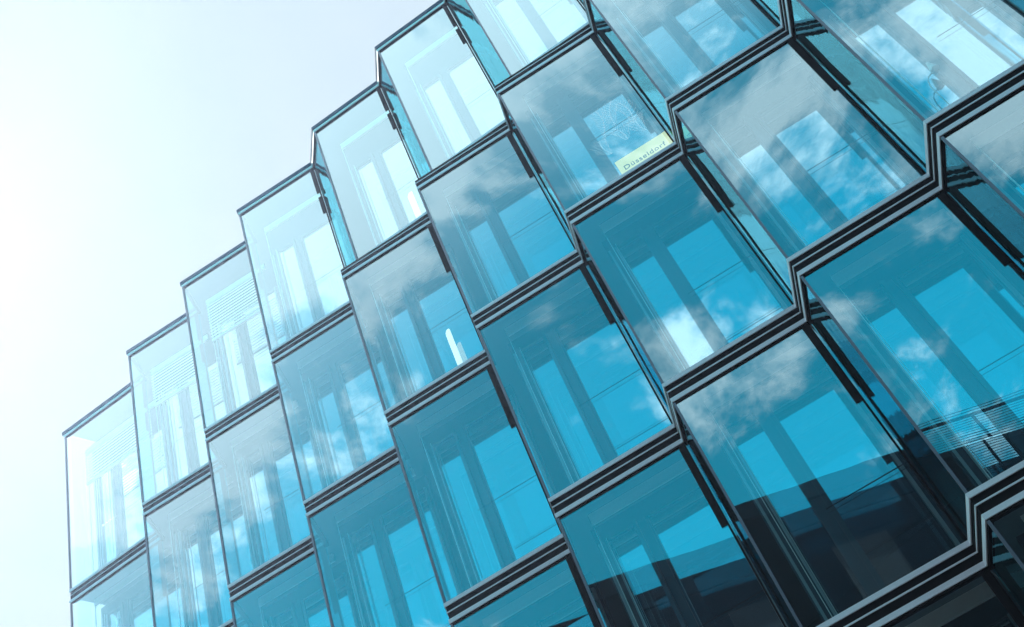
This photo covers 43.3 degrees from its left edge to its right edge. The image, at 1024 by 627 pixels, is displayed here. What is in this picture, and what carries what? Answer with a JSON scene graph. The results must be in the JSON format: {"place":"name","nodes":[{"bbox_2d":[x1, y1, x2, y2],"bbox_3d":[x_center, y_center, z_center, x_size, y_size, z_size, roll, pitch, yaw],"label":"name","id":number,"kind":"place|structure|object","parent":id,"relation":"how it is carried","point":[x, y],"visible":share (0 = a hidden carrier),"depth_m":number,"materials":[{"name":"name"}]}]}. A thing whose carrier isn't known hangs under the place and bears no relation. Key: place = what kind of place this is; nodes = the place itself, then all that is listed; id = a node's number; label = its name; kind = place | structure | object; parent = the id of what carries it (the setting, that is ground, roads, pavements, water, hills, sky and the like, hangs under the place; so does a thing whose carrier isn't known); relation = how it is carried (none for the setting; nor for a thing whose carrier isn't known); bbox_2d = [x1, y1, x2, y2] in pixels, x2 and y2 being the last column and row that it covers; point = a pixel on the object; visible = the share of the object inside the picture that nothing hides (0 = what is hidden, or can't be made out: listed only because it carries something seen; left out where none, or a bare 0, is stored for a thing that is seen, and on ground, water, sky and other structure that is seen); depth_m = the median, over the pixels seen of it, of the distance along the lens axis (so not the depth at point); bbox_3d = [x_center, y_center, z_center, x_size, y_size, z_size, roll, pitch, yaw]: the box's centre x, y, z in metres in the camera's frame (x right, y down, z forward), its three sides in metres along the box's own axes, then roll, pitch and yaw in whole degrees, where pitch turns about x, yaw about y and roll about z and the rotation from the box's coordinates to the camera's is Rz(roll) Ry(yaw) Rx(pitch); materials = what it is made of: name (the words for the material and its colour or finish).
{"place":"outdoors","nodes":[
{"label":"outdoors","id":0,"kind":"place"},
{"bbox_2d":[0,0,438,626],"label":"sky","id":1,"kind":"structure","parent":0,"point":[134,134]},
{"label":"ground","id":2,"kind":"structure","parent":0,"visible":0},
{"bbox_2d":[62,0,1023,626],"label":"office building","id":3,"kind":"structure","parent":2,"relation":"on","point":[744,348],"depth_m":17.06,"materials":[{"name":"glass"}]},
{"bbox_2d":[408,191,421,217],"bbox_3d":[-1.586,-1.663,21.889,0.110,1.420,0.030,-34,-49,8],"label":"upright light","id":4,"kind":"object","parent":3,"relation":"on","point":[414,205],"visible":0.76,"depth_m":22.11,"materials":[{"name":"white"}]},
{"bbox_2d":[446,329,462,364],"bbox_3d":[-0.805,0.669,19.234,0.085,1.360,0.030,-32,-48,6],"label":"upright light","id":5,"kind":"object","parent":3,"relation":"on","point":[454,349],"visible":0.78,"depth_m":19.41,"materials":[{"name":"white"}]},
{"bbox_2d":[615,131,672,173],"bbox_3d":[1.805,-2.114,17.349,0.800,0.475,0.027,-32,-48,6],"label":"lettered sign","id":6,"kind":"object","parent":3,"relation":"on","point":[645,151],"visible":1,"depth_m":17.41,"materials":[{"name":"yellow"}]},
{"bbox_2d":[926,62,949,104],"bbox_3d":[4.776,-2.354,14.042,0.322,1.341,0.196,-22,-48,-3],"label":"reading lamp","id":7,"kind":"object","parent":3,"relation":"on","point":[933,68],"visible":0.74,"depth_m":14.37,"materials":[{"name":"white paint"}]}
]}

